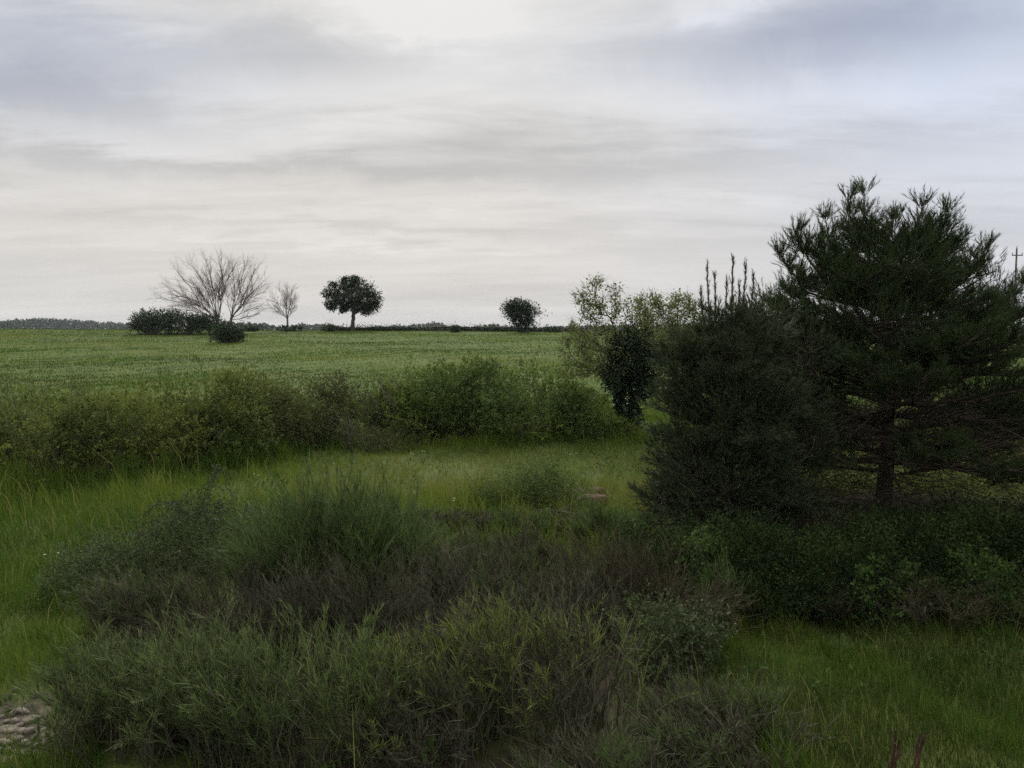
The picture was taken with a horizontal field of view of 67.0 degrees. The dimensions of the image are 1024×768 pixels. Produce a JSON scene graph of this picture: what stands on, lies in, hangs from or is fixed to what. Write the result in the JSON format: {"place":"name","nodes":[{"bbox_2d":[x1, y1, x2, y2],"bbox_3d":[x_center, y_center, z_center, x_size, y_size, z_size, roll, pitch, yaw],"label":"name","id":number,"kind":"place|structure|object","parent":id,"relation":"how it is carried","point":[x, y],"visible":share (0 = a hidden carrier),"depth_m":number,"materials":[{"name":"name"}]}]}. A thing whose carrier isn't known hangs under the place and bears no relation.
{"place":"outdoors","nodes":[
{"label":"outdoors","id":0,"kind":"place"},
{"bbox_2d":[0,329,1023,767],"bbox_3d":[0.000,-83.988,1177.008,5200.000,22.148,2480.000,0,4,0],"label":"ground","id":1,"kind":"structure","parent":0,"point":[180,757],"depth_m":16.50,"materials":[{"name":"green plant"}]},
{"bbox_2d":[0,725,20,733],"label":"stone","id":2,"kind":"object","parent":1,"relation":"on","point":[9,727],"visible":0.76,"depth_m":6.97,"materials":[{"name":"stone"}]},
{"bbox_2d":[19,715,36,724],"bbox_3d":[-4.458,3.108,7.145,0.108,0.071,0.150,2,5,27],"label":"stone","id":3,"kind":"object","parent":1,"relation":"on","point":[27,722],"visible":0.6,"depth_m":7.10,"materials":[{"name":"stone"}]},
{"bbox_2d":[39,731,54,739],"bbox_3d":[-4.118,3.133,6.894,0.144,0.090,0.163,1,4,20],"label":"stone","id":4,"kind":"object","parent":1,"relation":"on","point":[44,735],"visible":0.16,"depth_m":6.85,"materials":[{"name":"stone"}]},
{"bbox_2d":[0,685,102,762],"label":"rubble","id":5,"kind":"object","parent":1,"relation":"on","point":[16,721],"visible":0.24,"depth_m":6.95,"materials":[{"name":"stone"}]},
{"bbox_2d":[0,364,111,427],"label":"bush","id":6,"kind":"object","parent":1,"relation":"on","point":[15,401],"visible":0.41,"depth_m":24.69,"materials":[{"name":"green plant"}]},
{"bbox_2d":[0,374,180,495],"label":"hedge bush","id":7,"kind":"object","parent":1,"relation":"on","point":[72,434],"visible":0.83,"depth_m":18.12,"materials":[{"name":"green plant"}]},
{"bbox_2d":[15,484,273,613],"bbox_3d":[-4.886,2.267,11.035,3.225,1.402,3.227,0,4,0],"label":"bramble mound","id":8,"kind":"object","parent":1,"relation":"on","point":[173,531],"visible":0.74,"depth_m":10.83,"materials":[{"name":"green plant"}]},
{"bbox_2d":[140,500,190,519],"bbox_3d":[-5.164,1.897,11.575,0.766,0.333,0.175,0,4,0],"label":"bramble cane","id":9,"kind":"object","parent":8,"relation":"attached to","point":[155,505],"visible":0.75,"depth_m":11.55,"materials":[{"name":"green plant"}]},
{"bbox_2d":[197,463,223,515],"bbox_3d":[-4.582,1.633,11.744,0.403,0.871,0.181,1,4,10],"label":"bramble cane","id":10,"kind":"object","parent":8,"relation":"attached to","point":[214,476],"visible":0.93,"depth_m":11.73,"materials":[{"name":"green plant"}]},
{"bbox_2d":[211,499,227,519],"bbox_3d":[-4.638,1.972,12.172,0.298,0.346,0.268,2,5,28],"label":"bramble cane","id":11,"kind":"object","parent":8,"relation":"attached to","point":[218,503],"visible":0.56,"depth_m":12.11,"materials":[{"name":"green plant"}]},
{"bbox_2d":[206,464,237,522],"bbox_3d":[-4.529,1.762,12.018,0.518,1.034,0.184,-1,4,-11],"label":"bramble cane","id":12,"kind":"object","parent":8,"relation":"attached to","point":[224,471],"visible":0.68,"depth_m":12.02,"materials":[{"name":"green plant"}]},
{"bbox_2d":[59,552,252,658],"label":"broom shrub","id":13,"kind":"object","parent":1,"relation":"on","point":[121,599],"visible":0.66,"depth_m":8.73,"materials":[{"name":"green plant"}]},
{"bbox_2d":[2,589,317,767],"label":"broom shrub","id":14,"kind":"object","parent":1,"relation":"on","point":[108,695],"visible":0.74,"depth_m":6.48,"materials":[{"name":"green plant"}]},
{"bbox_2d":[117,411,233,465],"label":"bare branch","id":15,"kind":"object","parent":1,"relation":"on","point":[195,443],"visible":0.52,"depth_m":19.52,"materials":[{"name":"brown plant"}]},
{"bbox_2d":[126,306,230,334],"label":"long bush","id":16,"kind":"object","parent":1,"relation":"on","point":[144,321],"visible":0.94,"depth_m":95.15,"materials":[{"name":"green plant"}]},
{"bbox_2d":[82,584,296,664],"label":"dry shrub","id":17,"kind":"object","parent":1,"relation":"on","point":[172,633],"visible":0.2,"depth_m":8.26,"materials":[{"name":"green plant"}]},
{"bbox_2d":[92,358,290,472],"bbox_3d":[-8.329,0.816,20.579,4.442,3.016,4.614,0,4,0],"label":"hedge bush","id":18,"kind":"object","parent":1,"relation":"on","point":[230,409],"visible":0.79,"depth_m":20.19,"materials":[{"name":"green plant"}]},
{"bbox_2d":[139,246,245,321],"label":"bare tree","id":19,"kind":"object","parent":1,"relation":"on","point":[219,289],"visible":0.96,"depth_m":103.15,"materials":[{"name":"grey plant"}]},
{"bbox_2d":[207,320,247,342],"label":"round bush","id":20,"kind":"object","parent":1,"relation":"on","point":[223,333],"visible":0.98,"depth_m":77.28,"materials":[{"name":"green plant"}]},
{"bbox_2d":[208,254,271,325],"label":"bare tree","id":21,"kind":"object","parent":1,"relation":"on","point":[248,294],"visible":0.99,"depth_m":102.10,"materials":[{"name":"grey plant"}]},
{"bbox_2d":[98,526,388,663],"bbox_3d":[-3.042,2.380,8.749,3.037,1.340,2.313,2,5,27],"label":"broom shrub","id":22,"kind":"object","parent":1,"relation":"on","point":[272,597],"visible":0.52,"depth_m":8.52,"materials":[{"name":"green plant"}]},
{"bbox_2d":[240,324,263,331],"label":"scrub bush","id":23,"kind":"object","parent":1,"relation":"on","point":[251,328],"visible":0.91,"depth_m":109.36,"materials":[{"name":"green plant"}]},
{"bbox_2d":[263,281,298,324],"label":"bare tree","id":24,"kind":"object","parent":1,"relation":"on","point":[288,301],"visible":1,"depth_m":111.47,"materials":[{"name":"grey plant"}]},
{"bbox_2d":[116,598,463,767],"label":"broom shrub","id":25,"kind":"object","parent":1,"relation":"on","point":[263,718],"visible":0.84,"depth_m":6.36,"materials":[{"name":"green plant"}]},
{"bbox_2d":[275,323,307,331],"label":"scrub bush","id":26,"kind":"object","parent":1,"relation":"on","point":[287,328],"visible":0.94,"depth_m":109.28,"materials":[{"name":"green plant"}]},
{"bbox_2d":[227,368,381,452],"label":"hedge bush","id":27,"kind":"object","parent":1,"relation":"on","point":[298,419],"visible":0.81,"depth_m":23.15,"materials":[{"name":"green plant"}]},
{"bbox_2d":[187,448,464,619],"bbox_3d":[-2.260,1.884,9.835,3.458,2.125,2.706,0,4,0],"label":"broom shrub","id":28,"kind":"object","parent":1,"relation":"on","point":[370,527],"visible":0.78,"depth_m":9.42,"materials":[{"name":"green plant"}]},
{"bbox_2d":[324,321,336,331],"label":"scrub bush","id":29,"kind":"object","parent":1,"relation":"on","point":[329,327],"visible":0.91,"depth_m":109.15,"materials":[{"name":"green plant"}]},
{"bbox_2d":[325,407,362,450],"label":"bare branch","id":30,"kind":"object","parent":1,"relation":"on","point":[352,436],"visible":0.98,"depth_m":22.39,"materials":[{"name":"grey plant"}]},
{"bbox_2d":[319,272,384,331],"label":"evergreen tree","id":31,"kind":"object","parent":1,"relation":"on","point":[353,296],"visible":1,"depth_m":111.15,"materials":[{"name":"green plant"}]},
{"bbox_2d":[226,535,483,657],"bbox_3d":[-1.754,2.328,8.847,2.792,1.382,2.192,3,5,33],"label":"broom shrub","id":32,"kind":"object","parent":1,"relation":"on","point":[348,598],"visible":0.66,"depth_m":8.43,"materials":[{"name":"green plant"}]},
{"bbox_2d":[315,421,430,453],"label":"bush","id":33,"kind":"object","parent":1,"relation":"on","point":[375,440],"visible":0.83,"depth_m":22.84,"materials":[{"name":"green plant"}]},
{"bbox_2d":[358,362,411,441],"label":"bare branch","id":34,"kind":"object","parent":1,"relation":"on","point":[388,401],"visible":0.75,"depth_m":24.52,"materials":[{"name":"brown plant"}]},
{"bbox_2d":[353,367,432,438],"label":"hedge bush","id":35,"kind":"object","parent":1,"relation":"on","point":[378,396],"visible":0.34,"depth_m":24.94,"materials":[{"name":"green plant"}]},
{"bbox_2d":[317,586,489,688],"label":"dry shrub","id":36,"kind":"object","parent":1,"relation":"on","point":[394,624],"visible":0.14,"depth_m":8.04,"materials":[{"name":"green plant"}]},
{"bbox_2d":[286,627,526,767],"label":"broom shrub","id":37,"kind":"object","parent":1,"relation":"on","point":[454,734],"visible":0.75,"depth_m":6.33,"materials":[{"name":"green plant"}]},
{"bbox_2d":[397,522,473,589],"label":"dry shrub","id":38,"kind":"object","parent":1,"relation":"on","point":[452,555],"visible":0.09,"depth_m":10.80,"materials":[{"name":"green plant"}]},
{"bbox_2d":[320,320,574,331],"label":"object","id":39,"kind":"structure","parent":1,"relation":"on","point":[443,328],"depth_m":116.35,"materials":[{"name":"green plant"}]},
{"bbox_2d":[375,351,532,444],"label":"hedge bush","id":40,"kind":"object","parent":1,"relation":"on","point":[443,406],"visible":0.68,"depth_m":24.50,"materials":[{"name":"green plant"}]},
{"bbox_2d":[401,501,506,537],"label":"dry tussock","id":41,"kind":"object","parent":1,"relation":"on","point":[481,518],"visible":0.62,"depth_m":13.09,"materials":[{"name":"green plant"}]},
{"bbox_2d":[449,324,462,331],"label":"scrub bush","id":42,"kind":"object","parent":1,"relation":"on","point":[454,328],"visible":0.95,"depth_m":109.38,"materials":[{"name":"green plant"}]},
{"bbox_2d":[376,523,628,649],"bbox_3d":[-0.118,2.319,9.069,2.990,1.322,2.251,0,4,0],"label":"broom shrub","id":43,"kind":"object","parent":1,"relation":"on","point":[493,576],"visible":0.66,"depth_m":9.10,"materials":[{"name":"green plant"}]},
{"bbox_2d":[436,511,578,574],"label":"broom shrub","id":44,"kind":"object","parent":1,"relation":"on","point":[540,549],"visible":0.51,"depth_m":11.47,"materials":[{"name":"green plant"}]},
{"bbox_2d":[0,317,1022,332],"bbox_3d":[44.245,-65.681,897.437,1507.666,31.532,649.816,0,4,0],"label":"wood","id":45,"kind":"object","parent":1,"relation":"on","point":[41,323],"visible":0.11,"depth_m":1011.23,"materials":[{"name":"green plant"}]},
{"bbox_2d":[0,394,1023,767],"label":"meadow grass","id":46,"kind":"structure","parent":1,"relation":"on","point":[434,492],"depth_m":9.24,"materials":[{"name":"green plant"}]},
{"bbox_2d":[0,328,1023,422],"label":"field grass","id":47,"kind":"structure","parent":1,"relation":"on","point":[167,371],"depth_m":59.65,"materials":[{"name":"green plant"}]},
{"bbox_2d":[479,498,559,539],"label":"broom shrub","id":48,"kind":"object","parent":1,"relation":"on","point":[531,515],"visible":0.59,"depth_m":13.11,"materials":[{"name":"green plant"}]},
{"bbox_2d":[498,296,547,332],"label":"tree","id":49,"kind":"object","parent":1,"relation":"on","point":[519,310],"visible":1,"depth_m":106.90,"materials":[{"name":"green plant"}]},
{"bbox_2d":[445,447,607,519],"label":"lane bush","id":50,"kind":"object","parent":1,"relation":"on","point":[530,482],"visible":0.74,"depth_m":14.55,"materials":[{"name":"green plant"}]},
{"bbox_2d":[371,574,704,765],"bbox_3d":[0.145,2.439,6.905,2.826,1.356,2.309,0,4,0],"label":"broom shrub","id":51,"kind":"object","parent":1,"relation":"on","point":[496,644],"visible":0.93,"depth_m":6.76,"materials":[{"name":"green plant"}]},
{"bbox_2d":[457,345,640,445],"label":"hedge bush","id":52,"kind":"object","parent":1,"relation":"on","point":[567,410],"visible":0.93,"depth_m":23.94,"materials":[{"name":"green plant"}]},
{"bbox_2d":[542,324,562,332],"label":"scrub bush","id":53,"kind":"object","parent":1,"relation":"on","point":[554,329],"visible":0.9,"depth_m":109.22,"materials":[{"name":"green plant"}]},
{"bbox_2d":[518,503,593,537],"bbox_3d":[0.808,2.416,13.614,2.094,0.764,1.336,0,4,0],"label":"branch heap","id":54,"kind":"object","parent":1,"relation":"on","point":[560,522],"visible":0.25,"depth_m":13.53,"materials":[{"name":"brown wood"}]},
{"bbox_2d":[507,558,637,651],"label":"dry shrub","id":55,"kind":"object","parent":1,"relation":"on","point":[582,610],"visible":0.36,"depth_m":8.73,"materials":[{"name":"green plant"}]},
{"bbox_2d":[576,493,607,505],"bbox_3d":[1.621,2.408,15.669,0.694,0.360,0.472,0,4,0],"label":"earth lump","id":56,"kind":"object","parent":1,"relation":"on","point":[599,496],"visible":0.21,"depth_m":15.52,"materials":[{"name":"brown soil"}]},
{"bbox_2d":[588,487,605,494],"bbox_3d":[1.847,2.364,16.714,0.399,0.272,0.333,0,4,0],"label":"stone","id":57,"kind":"object","parent":1,"relation":"on","point":[598,491],"visible":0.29,"depth_m":16.60,"materials":[{"name":"grey stone"}]},
{"bbox_2d":[512,509,699,627],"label":"dry shrub","id":58,"kind":"object","parent":1,"relation":"on","point":[631,581],"visible":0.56,"depth_m":9.58,"materials":[{"name":"green plant"}]},
{"bbox_2d":[481,714,739,767],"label":"broom shrub","id":59,"kind":"object","parent":1,"relation":"on","point":[580,762],"visible":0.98,"depth_m":5.97,"materials":[{"name":"green plant"}]},
{"bbox_2d":[559,494,661,549],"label":"broom shrub","id":60,"kind":"object","parent":1,"relation":"on","point":[606,516],"visible":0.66,"depth_m":12.61,"materials":[{"name":"green plant"}]},
{"bbox_2d":[554,272,669,435],"bbox_3d":[3.381,-0.817,25.274,4.054,5.635,3.035,0,4,0],"label":"ivy tree","id":61,"kind":"object","parent":1,"relation":"on","point":[621,372],"visible":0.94,"depth_m":24.93,"materials":[{"name":"green plant"}]},
{"bbox_2d":[624,286,708,419],"bbox_3d":[5.733,-1.015,27.980,3.305,5.025,1.991,0,4,0],"label":"pale tree","id":62,"kind":"object","parent":1,"relation":"on","point":[670,311],"visible":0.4,"depth_m":27.67,"materials":[{"name":"green plant"}]},
{"bbox_2d":[599,578,738,687],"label":"leafy bush","id":63,"kind":"object","parent":1,"relation":"on","point":[672,644],"visible":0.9,"depth_m":8.03,"materials":[{"name":"green plant"}]},
{"bbox_2d":[661,525,732,602],"bbox_3d":[2.411,2.421,10.050,1.037,1.174,0.900,0,4,0],"label":"leafy sapling","id":64,"kind":"object","parent":1,"relation":"on","point":[696,542],"visible":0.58,"depth_m":9.93,"materials":[{"name":"green plant"}]},
{"bbox_2d":[639,561,767,638],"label":"dry shrub","id":65,"kind":"object","parent":1,"relation":"on","point":[676,593],"visible":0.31,"depth_m":9.12,"materials":[{"name":"green plant"}]},
{"bbox_2d":[590,505,832,631],"bbox_3d":[2.572,2.441,10.618,3.522,1.517,2.790,2,5,29],"label":"undergrowth bush","id":66,"kind":"object","parent":1,"relation":"on","point":[723,540],"visible":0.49,"depth_m":10.20,"materials":[{"name":"green plant"}]},
{"bbox_2d":[615,658,845,767],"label":"broom shrub","id":67,"kind":"object","parent":1,"relation":"on","point":[700,704],"visible":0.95,"depth_m":6.37,"materials":[{"name":"green plant"}]},
{"bbox_2d":[680,537,781,626],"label":"undergrowth shrub","id":68,"kind":"object","parent":1,"relation":"on","point":[707,578],"visible":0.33,"depth_m":9.52,"materials":[{"name":"green plant"}]},
{"bbox_2d":[626,254,853,542],"bbox_3d":[3.999,0.314,13.462,4.006,5.296,3.343,0,4,0],"label":"young pine","id":69,"kind":"object","parent":1,"relation":"on","point":[727,371],"visible":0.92,"depth_m":12.96,"materials":[{"name":"green plant"}]},
{"bbox_2d":[779,622,792,642],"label":"dry stalk","id":70,"kind":"object","parent":1,"relation":"on","point":[787,631],"visible":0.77,"depth_m":9.02,"materials":[{"name":"green plant"}]},
{"bbox_2d":[765,564,885,626],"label":"undergrowth shrub","id":71,"kind":"object","parent":1,"relation":"on","point":[835,611],"visible":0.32,"depth_m":9.52,"materials":[{"name":"green plant"}]},
{"bbox_2d":[710,494,959,636],"bbox_3d":[4.351,2.409,10.461,3.759,1.552,3.040,0,4,0],"label":"undergrowth bush","id":72,"kind":"object","parent":1,"relation":"on","point":[835,562],"visible":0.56,"depth_m":10.11,"materials":[{"name":"green plant"}]},
{"bbox_2d":[696,175,1023,523],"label":"pine tree","id":73,"kind":"object","parent":1,"relation":"on","point":[912,276],"visible":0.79,"depth_m":14.13,"materials":[{"name":"green plant"}]},
{"bbox_2d":[834,551,928,629],"bbox_3d":[4.543,2.619,9.553,1.207,1.073,0.841,-2,5,-27],"label":"leafy sapling","id":74,"kind":"object","parent":1,"relation":"on","point":[874,586],"visible":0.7,"depth_m":9.48,"materials":[{"name":"green plant"}]},
{"bbox_2d":[852,401,933,437],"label":"hedge bush","id":75,"kind":"object","parent":1,"relation":"on","point":[894,418],"visible":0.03,"depth_m":25.11,"materials":[{"name":"green plant"}]},
{"bbox_2d":[889,731,903,767],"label":"dry stalk","id":76,"kind":"object","parent":1,"relation":"on","point":[893,760],"visible":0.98,"depth_m":6.22,"materials":[{"name":"brown plant"}]},
{"bbox_2d":[798,482,1023,549],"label":"undergrowth bush","id":77,"kind":"object","parent":1,"relation":"on","point":[917,507],"visible":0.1,"depth_m":12.98,"materials":[{"name":"green plant"}]},
{"bbox_2d":[913,732,925,767],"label":"dry stalk","id":78,"kind":"object","parent":1,"relation":"on","point":[918,752],"visible":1,"depth_m":6.23,"materials":[{"name":"brown plant"}]},
{"bbox_2d":[819,487,1023,632],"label":"undergrowth bush","id":79,"kind":"object","parent":1,"relation":"on","point":[1004,536],"visible":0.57,"depth_m":10.34,"materials":[{"name":"green plant"}]},
{"bbox_2d":[884,558,1010,633],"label":"undergrowth shrub","id":80,"kind":"object","parent":1,"relation":"on","point":[915,611],"visible":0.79,"depth_m":9.34,"materials":[{"name":"green plant"}]},
{"bbox_2d":[917,570,1023,634],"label":"undergrowth shrub","id":81,"kind":"object","parent":1,"relation":"on","point":[1006,606],"visible":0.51,"depth_m":9.29,"materials":[{"name":"green plant"}]},
{"bbox_2d":[928,484,1023,524],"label":"twig tangle","id":82,"kind":"object","parent":1,"relation":"on","point":[1010,507],"visible":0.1,"depth_m":13.52,"materials":[{"name":"plant"}]},
{"bbox_2d":[939,543,1017,632],"bbox_3d":[5.714,2.486,9.567,0.770,1.016,0.962,-4,5,-41],"label":"leafy sapling","id":83,"kind":"object","parent":1,"relation":"on","point":[981,573],"visible":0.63,"depth_m":9.47,"materials":[{"name":"green plant"}]},
{"bbox_2d":[1012,247,1022,306],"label":"utility pole","id":84,"kind":"object","parent":1,"relation":"on","point":[1016,255],"visible":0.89,"depth_m":84.17,"materials":[{"name":"grey wood"}]},
{"bbox_2d":[0,0,1023,327],"label":"sky","id":85,"kind":"structure","parent":0,"point":[460,158],"materials":[{"name":"grey"}]}
]}

